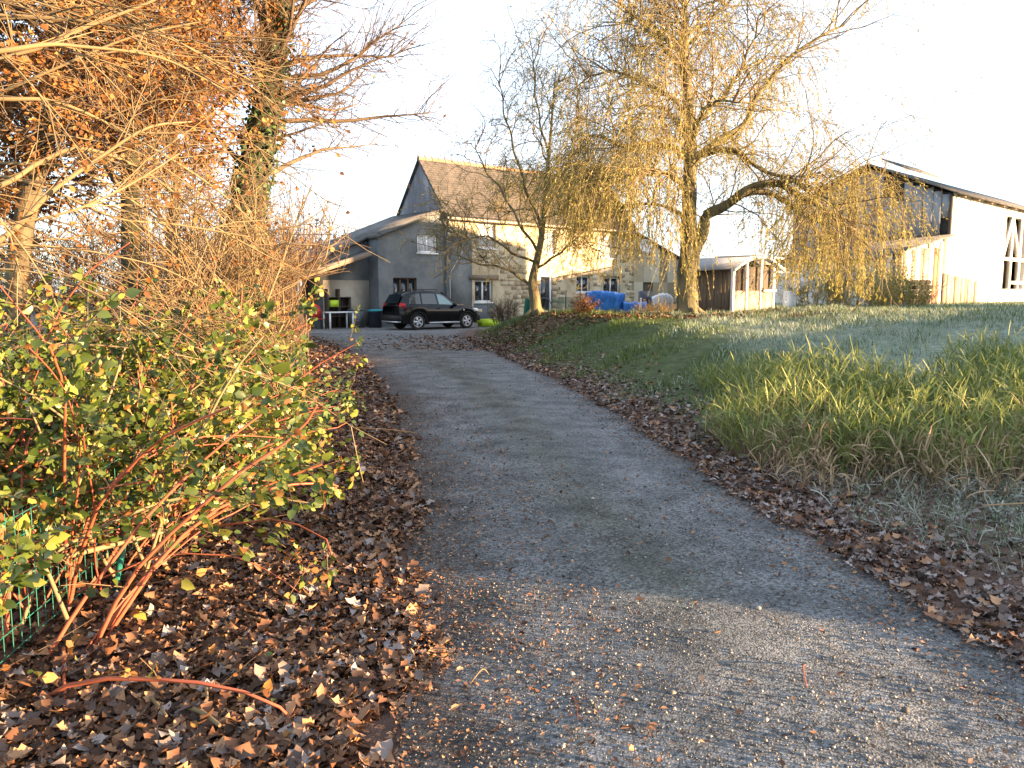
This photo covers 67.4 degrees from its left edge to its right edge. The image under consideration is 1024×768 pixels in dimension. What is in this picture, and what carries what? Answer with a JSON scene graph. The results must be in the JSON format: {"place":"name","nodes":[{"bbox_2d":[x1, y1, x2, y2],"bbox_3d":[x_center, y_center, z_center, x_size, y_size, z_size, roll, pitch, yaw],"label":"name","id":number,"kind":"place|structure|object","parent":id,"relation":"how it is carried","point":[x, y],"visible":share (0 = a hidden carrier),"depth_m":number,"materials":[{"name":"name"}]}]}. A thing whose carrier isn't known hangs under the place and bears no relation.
{"place":"outdoors","nodes":[
{"label":"outdoors","id":0,"kind":"place"},
{"bbox_2d":[477,319,499,326],"bbox_3d":[-1.107,-2.869,35.915,1.035,0.340,0.460,-6,9,-39],"label":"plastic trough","id":1,"kind":"object","parent":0,"point":[484,322],"visible":0.71,"depth_m":35.63,"materials":[{"name":"plastic"}]},
{"bbox_2d":[0,293,1023,767],"bbox_3d":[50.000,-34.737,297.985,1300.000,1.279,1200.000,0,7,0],"label":"ground","id":2,"kind":"structure","parent":0,"point":[674,361],"depth_m":9.66,"materials":[{"name":"soil"}]},
{"bbox_2d":[62,647,66,719],"bbox_3d":[-1.887,1.252,3.239,0.018,0.034,0.676,-4,8,-30],"label":"stick","id":3,"kind":"object","parent":2,"relation":"on","point":[64,675],"visible":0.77,"depth_m":3.23,"materials":[{"name":"brown wood"}]},
{"bbox_2d":[0,182,187,364],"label":"bare shrub","id":4,"kind":"object","parent":2,"relation":"on","point":[53,287],"visible":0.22,"depth_m":18.87,"materials":[{"name":"brown plant"}]},
{"bbox_2d":[0,373,212,559],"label":"ivy mound","id":5,"kind":"object","parent":2,"relation":"on","point":[46,426],"visible":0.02,"depth_m":5.51,"materials":[{"name":"green plant"}]},
{"bbox_2d":[0,401,238,662],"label":"wire fence","id":6,"kind":"object","parent":2,"relation":"on","point":[120,561],"visible":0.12,"depth_m":3.99,"materials":[{"name":"metal"}]},
{"bbox_2d":[34,176,219,346],"bbox_3d":[-8.808,-2.788,18.884,5.851,4.976,3.982,-4,8,-27],"label":"bare shrub","id":7,"kind":"object","parent":2,"relation":"on","point":[97,268],"visible":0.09,"depth_m":17.95,"materials":[{"name":"brown plant"}]},
{"bbox_2d":[0,284,278,426],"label":"green shrub","id":8,"kind":"object","parent":2,"relation":"on","point":[119,324],"visible":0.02,"depth_m":8.59,"materials":[{"name":"green plant"}]},
{"bbox_2d":[0,0,321,384],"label":"brown leaved oak","id":9,"kind":"object","parent":2,"relation":"on","point":[40,171],"visible":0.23,"depth_m":14.63,"materials":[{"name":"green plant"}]},
{"bbox_2d":[0,242,332,571],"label":"bramble bush","id":10,"kind":"object","parent":2,"relation":"on","point":[26,308],"visible":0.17,"depth_m":5.11,"materials":[{"name":"green plant"}]},
{"bbox_2d":[0,0,350,330],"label":"autumn beech","id":11,"kind":"object","parent":2,"relation":"on","point":[44,60],"visible":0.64,"depth_m":11.24,"materials":[{"name":"brown plant"}]},
{"bbox_2d":[0,284,357,727],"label":"bramble bush","id":12,"kind":"object","parent":2,"relation":"on","point":[53,539],"visible":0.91,"depth_m":3.78,"materials":[{"name":"green plant"}]},
{"bbox_2d":[37,500,253,562],"bbox_3d":[-2.103,0.857,4.636,0.031,0.147,1.687,2,7,18],"label":"stick","id":13,"kind":"object","parent":12,"relation":"on","point":[105,547],"visible":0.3,"depth_m":4.26,"materials":[{"name":"wood"}]},
{"bbox_2d":[114,0,247,325],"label":"slender tree","id":14,"kind":"object","parent":2,"relation":"on","point":[154,182],"visible":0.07,"depth_m":16.57,"materials":[{"name":"brown plant"}]},
{"bbox_2d":[0,289,363,615],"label":"bramble bush","id":15,"kind":"object","parent":2,"relation":"on","point":[141,342],"visible":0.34,"depth_m":4.63,"materials":[{"name":"green plant"}]},
{"bbox_2d":[0,263,366,481],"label":"bramble bush","id":16,"kind":"object","parent":2,"relation":"on","point":[308,306],"visible":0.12,"depth_m":7.14,"materials":[{"name":"green plant"}]},
{"bbox_2d":[1,269,367,537],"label":"bramble bush","id":17,"kind":"object","parent":2,"relation":"on","point":[347,396],"visible":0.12,"depth_m":6.49,"materials":[{"name":"green plant"}]},
{"bbox_2d":[0,210,373,312],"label":"distant hedgerow","id":18,"kind":"object","parent":2,"relation":"on","point":[53,263],"visible":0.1,"depth_m":57.56,"materials":[{"name":"brown plant"}]},
{"bbox_2d":[179,703,221,726],"bbox_3d":[-1.191,1.261,2.924,0.351,0.074,0.021,6,9,42],"label":"stick","id":19,"kind":"object","parent":2,"relation":"on","point":[203,712],"visible":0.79,"depth_m":2.89,"materials":[{"name":"wood"}]},
{"bbox_2d":[91,149,317,359],"bbox_3d":[-4.870,-1.889,12.450,3.314,4.660,4.310,-3,8,-23],"label":"hazel","id":20,"kind":"object","parent":2,"relation":"on","point":[221,267],"visible":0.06,"depth_m":12.12,"materials":[{"name":"brown plant"}]},
{"bbox_2d":[0,0,415,551],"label":"arching hazel","id":21,"kind":"object","parent":2,"relation":"on","point":[28,48],"visible":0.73,"depth_m":5.11,"materials":[{"name":"brown plant"}]},
{"bbox_2d":[80,94,350,369],"bbox_3d":[-3.923,-1.542,10.430,3.285,4.321,3.958,0,7,0],"label":"hazel","id":22,"kind":"object","parent":2,"relation":"on","point":[253,276],"visible":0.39,"depth_m":10.09,"materials":[{"name":"brown plant"}]},
{"bbox_2d":[116,169,323,319],"bbox_3d":[-5.871,-2.367,16.872,4.130,4.392,4.928,0,7,0],"label":"bare shrub","id":23,"kind":"object","parent":2,"relation":"on","point":[297,240],"visible":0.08,"depth_m":15.87,"materials":[{"name":"brown plant"}]},
{"bbox_2d":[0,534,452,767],"bbox_3d":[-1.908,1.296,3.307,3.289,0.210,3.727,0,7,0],"label":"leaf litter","id":24,"kind":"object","parent":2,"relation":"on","point":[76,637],"visible":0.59,"depth_m":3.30,"materials":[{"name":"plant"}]},
{"bbox_2d":[0,426,454,767],"bbox_3d":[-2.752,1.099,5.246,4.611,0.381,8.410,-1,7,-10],"label":"leaf litter","id":25,"kind":"object","parent":2,"relation":"on","point":[323,693],"visible":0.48,"depth_m":3.51,"materials":[{"name":"plant"}]},
{"bbox_2d":[149,696,167,716],"bbox_3d":[-1.390,1.252,3.000,0.015,0.075,0.344,-5,9,-36],"label":"stick","id":26,"kind":"object","parent":25,"relation":"on","point":[154,701],"visible":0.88,"depth_m":2.96,"materials":[{"name":"wood"}]},
{"bbox_2d":[109,638,208,756],"bbox_3d":[-1.429,1.252,3.165,0.019,0.031,0.990,0,7,-1],"label":"stick","id":27,"kind":"object","parent":25,"relation":"on","point":[128,731],"visible":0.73,"depth_m":2.99,"materials":[{"name":"wood"}]},
{"bbox_2d":[146,171,336,375],"bbox_3d":[-4.453,-1.542,12.532,3.266,3.712,3.963,0,7,0],"label":"bare shrub","id":28,"kind":"object","parent":2,"relation":"on","point":[294,322],"visible":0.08,"depth_m":11.97,"materials":[{"name":"brown plant"}]},
{"bbox_2d":[180,293,311,422],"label":"green shrub","id":29,"kind":"object","parent":2,"relation":"on","point":[284,358],"visible":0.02,"depth_m":9.89,"materials":[{"name":"green plant"}]},
{"bbox_2d":[148,176,344,314],"bbox_3d":[-7.134,-3.191,21.107,4.117,4.987,6.755,-6,9,-40],"label":"bare shrub","id":30,"kind":"object","parent":2,"relation":"on","point":[276,237],"visible":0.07,"depth_m":20.47,"materials":[{"name":"brown plant"}]},
{"bbox_2d":[196,309,307,387],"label":"green shrub","id":31,"kind":"object","parent":2,"relation":"on","point":[284,340],"visible":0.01,"depth_m":11.60,"materials":[{"name":"green plant"}]},
{"bbox_2d":[156,331,365,449],"bbox_3d":[-2.860,0.120,8.400,2.483,1.359,2.944,-1,7,-11],"label":"bramble bush","id":32,"kind":"object","parent":2,"relation":"on","point":[338,409],"visible":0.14,"depth_m":8.77,"materials":[{"name":"green plant"}]},
{"bbox_2d":[187,183,351,345],"bbox_3d":[-5.706,-2.723,19.602,3.703,4.261,4.964,2,7,15],"label":"bare shrub","id":33,"kind":"object","parent":2,"relation":"on","point":[318,263],"visible":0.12,"depth_m":19.30,"materials":[{"name":"brown plant"}]},
{"bbox_2d":[275,314,308,352],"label":"dry weeds","id":34,"kind":"object","parent":2,"relation":"on","point":[300,331],"visible":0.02,"depth_m":17.38,"materials":[{"name":"brown plant"}]},
{"bbox_2d":[312,304,325,328],"bbox_3d":[-8.499,-2.945,33.629,0.520,1.082,0.609,-6,9,-39],"label":"red chair","id":35,"kind":"object","parent":2,"relation":"on","point":[318,314],"visible":0.7,"depth_m":33.79,"materials":[{"name":"plastic"}]},
{"bbox_2d":[143,0,496,334],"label":"ivy clad tree","id":36,"kind":"object","parent":2,"relation":"on","point":[290,7],"visible":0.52,"depth_m":13.52,"materials":[{"name":"brown plant"}]},
{"bbox_2d":[224,336,420,451],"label":"leaf litter","id":37,"kind":"object","parent":2,"relation":"on","point":[379,412],"visible":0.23,"depth_m":12.33,"materials":[{"name":"plant"}]},
{"bbox_2d":[324,289,350,327],"bbox_3d":[-7.915,-3.442,34.946,1.140,1.750,0.385,-6,9,-39],"label":"dark cabinet","id":38,"kind":"object","parent":2,"relation":"on","point":[338,320],"visible":0.78,"depth_m":34.98,"materials":[{"name":"black wood"}]},
{"bbox_2d":[329,300,338,306],"bbox_3d":[-8.095,-3.642,34.714,0.400,0.298,0.350,-6,9,-39],"label":"green box","id":39,"kind":"object","parent":38,"relation":"on","point":[333,303],"visible":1,"depth_m":34.56,"materials":[{"name":"plastic"}]},
{"bbox_2d":[322,311,353,328],"bbox_3d":[-7.692,-2.833,34.072,1.200,0.750,0.700,-6,9,-39],"label":"white table","id":40,"kind":"object","parent":2,"relation":"on","point":[346,312],"visible":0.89,"depth_m":33.97,"materials":[{"name":"plastic"}]},
{"bbox_2d":[347,308,363,327],"bbox_3d":[-7.140,-3.010,35.082,0.590,0.860,0.540,-6,9,-39],"label":"storage box","id":41,"kind":"object","parent":2,"relation":"on","point":[360,317],"visible":0.75,"depth_m":34.93,"materials":[{"name":"plastic"}]},
{"bbox_2d":[290,209,445,327],"bbox_3d":[-8.177,-5.537,36.599,8.910,5.712,4.980,-6,9,-39],"label":"lean to extension","id":42,"kind":"object","parent":2,"relation":"on","point":[373,281],"visible":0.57,"depth_m":35.90,"materials":[{"name":"paint"}]},
{"bbox_2d":[288,251,371,283],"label":"roof","id":43,"kind":"structure","parent":42,"relation":"attached to","point":[357,256],"depth_m":34.27,"materials":[{"name":"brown wood"}]},
{"bbox_2d":[393,278,415,292],"bbox_3d":[-5.128,-4.338,36.401,1.297,1.379,0.066,-6,9,-39],"label":"window","id":44,"kind":"structure","parent":42,"relation":"in","point":[398,283],"depth_m":36.36,"materials":[{"name":"brown glass"}]},
{"bbox_2d":[417,234,437,254],"bbox_3d":[-4.086,-6.687,36.850,1.230,0.917,0.202,-6,9,-39],"label":"window","id":45,"kind":"structure","parent":42,"relation":"in","point":[427,242],"depth_m":36.86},
{"bbox_2d":[367,309,382,327],"bbox_3d":[-6.238,-2.996,35.040,0.722,0.842,0.740,0,7,0],"label":"dark bin","id":46,"kind":"object","parent":2,"relation":"on","point":[374,318],"visible":0.9,"depth_m":34.79,"materials":[{"name":"plastic"}]},
{"bbox_2d":[381,289,479,329],"bbox_3d":[-3.596,-3.344,34.176,4.298,1.749,2.100,-5,9,-37],"label":"parked car","id":47,"kind":"object","parent":2,"relation":"on","point":[417,309],"visible":1,"depth_m":33.22,"materials":[{"name":"black paint"}]},
{"bbox_2d":[484,295,519,324],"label":"brown bush","id":48,"kind":"object","parent":2,"relation":"on","point":[500,316],"visible":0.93,"depth_m":30.78,"materials":[{"name":"plant"}]},
{"bbox_2d":[396,154,637,324],"bbox_3d":[0.695,-8.122,43.258,13.862,9.248,5.115,-6,9,-39],"label":"farmhouse","id":49,"kind":"object","parent":2,"relation":"on","point":[469,288],"visible":0.38,"depth_m":39.90,"materials":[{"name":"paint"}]},
{"bbox_2d":[474,280,492,303],"bbox_3d":[-1.477,-4.707,39.250,1.256,1.172,0.262,-6,9,-39],"label":"window","id":50,"kind":"structure","parent":49,"relation":"in","point":[482,290],"depth_m":39.32,"materials":[{"name":"white glass"}]},
{"bbox_2d":[478,223,497,249],"bbox_3d":[-1.307,-7.493,39.051,1.254,1.318,0.262,-6,9,-39],"label":"window","id":51,"kind":"structure","parent":49,"relation":"in","point":[490,234],"depth_m":39.09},
{"bbox_2d":[540,275,550,310],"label":"door","id":52,"kind":"structure","parent":49,"relation":"in","point":[545,292],"depth_m":41.99,"materials":[{"name":"white glass"}]},
{"bbox_2d":[544,230,554,254],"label":"window","id":53,"kind":"structure","parent":49,"relation":"in","point":[546,235],"depth_m":41.83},
{"bbox_2d":[576,276,588,293],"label":"window","id":54,"kind":"structure","parent":49,"relation":"in","point":[584,281],"depth_m":43.72,"materials":[{"name":"white glass"}]},
{"bbox_2d":[598,236,613,258],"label":"window","id":55,"kind":"structure","parent":49,"relation":"in","point":[609,255],"depth_m":44.58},
{"bbox_2d":[603,277,618,292],"bbox_3d":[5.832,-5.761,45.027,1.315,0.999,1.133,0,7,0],"label":"window","id":56,"kind":"structure","parent":49,"relation":"in","point":[614,287],"depth_m":45.16,"materials":[{"name":"white glass"}]},
{"bbox_2d":[384,0,661,316],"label":"contorted willow","id":57,"kind":"object","parent":2,"relation":"on","point":[534,299],"visible":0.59,"depth_m":26.94,"materials":[{"name":"yellow plant"}]},
{"bbox_2d":[523,297,529,314],"bbox_3d":[0.731,-3.071,29.342,0.507,0.980,0.508,-7,10,-44],"label":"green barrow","id":58,"kind":"object","parent":2,"relation":"on","point":[527,305],"visible":0.34,"depth_m":29.20,"materials":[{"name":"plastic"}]},
{"bbox_2d":[551,290,592,311],"bbox_3d":[2.446,-3.222,31.340,1.683,1.200,0.035,0,7,0],"label":"net fence","id":59,"kind":"object","parent":2,"relation":"on","point":[570,302],"visible":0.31,"depth_m":31.31,"materials":[{"name":"grey metal"}]},
{"bbox_2d":[567,292,602,312],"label":"orange shrub","id":60,"kind":"object","parent":2,"relation":"on","point":[587,307],"visible":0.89,"depth_m":26.21,"materials":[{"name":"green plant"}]},
{"bbox_2d":[467,315,732,415],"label":"leaf litter","id":61,"kind":"object","parent":2,"relation":"on","point":[607,401],"visible":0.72,"depth_m":13.84,"materials":[{"name":"plant"}]},
{"bbox_2d":[584,290,624,311],"bbox_3d":[3.790,-3.275,31.513,1.543,1.134,1.458,0,7,0],"label":"blue tarpaulin","id":62,"kind":"object","parent":2,"relation":"on","point":[611,300],"visible":0.69,"depth_m":30.86,"materials":[{"name":"plastic"}]},
{"bbox_2d":[622,301,647,311],"bbox_3d":[4.902,-3.010,30.982,0.999,0.672,1.145,0,7,0],"label":"blue tarpaulin","id":63,"kind":"object","parent":2,"relation":"on","point":[626,305],"visible":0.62,"depth_m":30.50,"materials":[{"name":"plastic"}]},
{"bbox_2d":[630,299,669,312],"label":"dry seedlings","id":64,"kind":"object","parent":2,"relation":"on","point":[658,305],"visible":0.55,"depth_m":25.48,"materials":[{"name":"brown plant"}]},
{"bbox_2d":[631,234,678,302],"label":"stone annex","id":65,"kind":"object","parent":2,"relation":"on","point":[645,275],"visible":0.29,"depth_m":47.97,"materials":[{"name":"stone"}]},
{"bbox_2d":[643,282,650,290],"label":"window","id":66,"kind":"structure","parent":65,"relation":"in","point":[645,284],"depth_m":47.79,"materials":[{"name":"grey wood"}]},
{"bbox_2d":[647,293,673,310],"bbox_3d":[6.053,-3.233,31.352,0.924,0.962,1.143,0,7,0],"label":"white sheeting","id":67,"kind":"object","parent":2,"relation":"on","point":[667,297],"visible":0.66,"depth_m":30.86,"materials":[{"name":"plastic"}]},
{"bbox_2d":[314,306,1012,350],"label":"leaf litter","id":68,"kind":"object","parent":2,"relation":"on","point":[475,347],"visible":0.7,"depth_m":23.04,"materials":[{"name":"plant"}]},
{"bbox_2d":[673,257,778,311],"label":"garden shed","id":69,"kind":"structure","parent":2,"relation":"on","point":[719,293],"depth_m":27.44,"materials":[{"name":"brown wood"}]},
{"bbox_2d":[473,302,1023,466],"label":"grass","id":70,"kind":"structure","parent":2,"relation":"on","point":[615,324],"depth_m":17.67,"materials":[{"name":"plant"}]},
{"bbox_2d":[477,0,1023,314],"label":"weeping willow","id":71,"kind":"object","parent":2,"relation":"on","point":[693,234],"visible":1,"depth_m":22.00,"materials":[{"name":"yellow plant"}]},
{"bbox_2d":[687,343,826,402],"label":"reed clump","id":72,"kind":"object","parent":2,"relation":"on","point":[738,370],"visible":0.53,"depth_m":11.48,"materials":[{"name":"plant"}]},
{"bbox_2d":[716,255,801,311],"bbox_3d":[8.833,-3.513,28.703,4.997,2.489,1.930,-7,10,-43],"label":"timber porch","id":73,"kind":"object","parent":2,"relation":"on","point":[738,303],"visible":0.55,"depth_m":27.71,"materials":[{"name":"wood"}]},
{"bbox_2d":[535,379,1023,735],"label":"leaf litter","id":74,"kind":"object","parent":2,"relation":"on","point":[923,620],"visible":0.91,"depth_m":4.50,"materials":[{"name":"plant"}]},
{"bbox_2d":[690,359,915,473],"bbox_3d":[2.964,0.239,8.018,2.291,0.964,3.002,3,8,25],"label":"reed clump","id":75,"kind":"object","parent":2,"relation":"on","point":[735,427],"visible":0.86,"depth_m":7.69,"materials":[{"name":"plant"}]},
{"bbox_2d":[586,303,1023,463],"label":"frosted grass","id":76,"kind":"structure","parent":2,"relation":"on","point":[936,323],"depth_m":17.21,"materials":[{"name":"plant"}]},
{"bbox_2d":[598,398,1023,673],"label":"leaf litter","id":77,"kind":"object","parent":2,"relation":"on","point":[1002,607],"visible":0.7,"depth_m":5.08,"materials":[{"name":"plant"}]},
{"bbox_2d":[732,410,901,499],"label":"reed clump","id":78,"kind":"object","parent":2,"relation":"on","point":[825,458],"visible":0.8,"depth_m":6.59,"materials":[{"name":"plant"}]},
{"bbox_2d":[775,251,883,307],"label":"scrub","id":79,"kind":"object","parent":2,"relation":"on","point":[820,290],"visible":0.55,"depth_m":29.52,"materials":[{"name":"brown plant"}]},
{"bbox_2d":[731,333,948,431],"bbox_3d":[4.013,-0.075,9.450,2.594,1.103,2.690,0,7,0],"label":"reed clump","id":80,"kind":"object","parent":2,"relation":"on","point":[895,383],"visible":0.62,"depth_m":9.27,"materials":[{"name":"plant"}]},
{"bbox_2d":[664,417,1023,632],"bbox_3d":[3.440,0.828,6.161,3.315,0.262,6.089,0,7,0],"label":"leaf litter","id":81,"kind":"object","parent":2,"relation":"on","point":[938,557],"visible":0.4,"depth_m":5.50,"materials":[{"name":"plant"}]},
{"bbox_2d":[767,234,955,305],"bbox_3d":[17.256,-5.391,38.145,9.690,4.252,5.450,-6,9,-42],"label":"barn lean to","id":82,"kind":"object","parent":2,"relation":"on","point":[932,268],"visible":0.32,"depth_m":36.88,"materials":[{"name":"brown wood"}]},
{"bbox_2d":[816,249,920,307],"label":"scrub","id":83,"kind":"object","parent":2,"relation":"on","point":[885,292],"visible":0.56,"depth_m":29.79,"materials":[{"name":"brown plant"}]},
{"bbox_2d":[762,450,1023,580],"bbox_3d":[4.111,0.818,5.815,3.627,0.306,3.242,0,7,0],"label":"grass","id":84,"kind":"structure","parent":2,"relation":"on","point":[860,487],"depth_m":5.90,"materials":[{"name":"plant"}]},
{"bbox_2d":[768,446,1023,577],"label":"frosted grass","id":85,"kind":"structure","parent":2,"relation":"on","point":[950,489],"depth_m":5.91,"materials":[{"name":"plant"}]},
{"bbox_2d":[784,158,1023,301],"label":"barn","id":86,"kind":"structure","parent":2,"relation":"on","point":[987,247],"depth_m":42.52,"materials":[{"name":"paint"}]},
{"bbox_2d":[941,273,977,303],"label":"fence","id":87,"kind":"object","parent":86,"relation":"attached to","point":[964,290],"depth_m":40.56,"materials":[{"name":"brown wood"}]},
{"bbox_2d":[854,266,954,306],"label":"scrub","id":88,"kind":"object","parent":2,"relation":"on","point":[909,294],"visible":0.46,"depth_m":31.11,"materials":[{"name":"brown plant"}]},
{"bbox_2d":[808,367,1023,483],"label":"reed clump","id":89,"kind":"object","parent":2,"relation":"on","point":[983,422],"visible":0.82,"depth_m":6.88,"materials":[{"name":"plant"}]},
{"bbox_2d":[810,467,1023,552],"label":"frosted weeds","id":90,"kind":"object","parent":2,"relation":"on","point":[862,517],"visible":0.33,"depth_m":5.47,"materials":[{"name":"grey plant"}]},
{"bbox_2d":[907,280,932,304],"bbox_3d":[19.000,-4.278,35.846,0.868,1.148,0.800,0,7,0],"label":"log stack","id":91,"kind":"object","parent":2,"relation":"on","point":[928,282],"visible":0.29,"depth_m":35.48,"materials":[{"name":"brown wood"}]},
{"bbox_2d":[846,423,1023,503],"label":"reed clump","id":92,"kind":"object","parent":2,"relation":"on","point":[966,461],"visible":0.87,"depth_m":6.18,"materials":[{"name":"plant"}]},
{"bbox_2d":[907,342,1023,430],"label":"reed clump","id":93,"kind":"object","parent":2,"relation":"on","point":[1015,387],"visible":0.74,"depth_m":8.91,"materials":[{"name":"plant"}]},
{"bbox_2d":[919,322,1023,387],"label":"reed clump","id":94,"kind":"object","parent":2,"relation":"on","point":[1004,350],"visible":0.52,"depth_m":11.20,"materials":[{"name":"plant"}]},
{"bbox_2d":[925,469,1023,548],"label":"frosted weeds","id":95,"kind":"object","parent":2,"relation":"on","point":[1012,513],"visible":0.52,"depth_m":5.43,"materials":[{"name":"grey plant"}]},
{"bbox_2d":[984,502,1023,505],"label":"dead stalk","id":96,"kind":"object","parent":95,"relation":"on","point":[1003,504],"visible":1,"depth_m":4.86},
{"bbox_2d":[955,391,1023,467],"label":"reed clump","id":97,"kind":"object","parent":2,"relation":"on","point":[1012,430],"visible":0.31,"depth_m":6.85,"materials":[{"name":"plant"}]},
{"bbox_3d":[5.563,-3.062,31.712,0.700,0.500,0.500,0,7,0],"label":"crate","id":98,"kind":"object","parent":2,"relation":"on","visible":0},
{"bbox_2d":[638,291,652,301],"bbox_3d":[5.498,-3.607,31.646,0.500,0.450,0.500,0,7,0],"label":"crate","id":99,"kind":"object","parent":98,"relation":"on","point":[644,295],"visible":0.71,"depth_m":31.40,"materials":[{"name":"plastic"}]},
{"bbox_2d":[0,0,1023,292],"label":"sky","id":100,"kind":"structure","parent":0,"point":[985,38],"materials":[{"name":"white"}]},
{"bbox_2d":[309,332,1023,767],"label":"road","id":101,"kind":"structure","parent":0,"point":[541,432],"depth_m":3.82,"materials":[{"name":"asphalt"}]},
{"bbox_2d":[380,394,669,767],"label":"leaf litter","id":102,"kind":"object","parent":101,"relation":"on","point":[463,751],"visible":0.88,"depth_m":3.75,"materials":[{"name":"plant"}]},
{"bbox_2d":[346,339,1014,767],"bbox_3d":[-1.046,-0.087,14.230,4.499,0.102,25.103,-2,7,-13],"label":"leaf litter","id":103,"kind":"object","parent":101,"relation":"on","point":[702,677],"visible":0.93,"depth_m":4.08,"materials":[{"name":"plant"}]},
{"bbox_2d":[389,479,1023,767],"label":"road grit","id":104,"kind":"object","parent":101,"relation":"on","point":[766,719],"visible":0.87,"depth_m":3.63,"materials":[{"name":"gravel"}]},
{"bbox_2d":[788,277,808,293],"bbox_3d":[11.566,-3.972,30.997,0.650,0.650,0.500,0,7,0],"label":"white cabinet","id":105,"kind":"object","parent":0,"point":[802,279],"visible":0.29,"depth_m":30.75,"materials":[{"name":"plastic"}]},
{"bbox_2d":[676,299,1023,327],"bbox_3d":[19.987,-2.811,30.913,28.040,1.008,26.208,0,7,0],"label":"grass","id":106,"kind":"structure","parent":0,"point":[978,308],"depth_m":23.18,"materials":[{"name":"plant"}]},
{"bbox_2d":[706,300,1023,328],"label":"frosted grass","id":107,"kind":"structure","parent":0,"point":[979,302],"depth_m":23.77,"materials":[{"name":"plant"}]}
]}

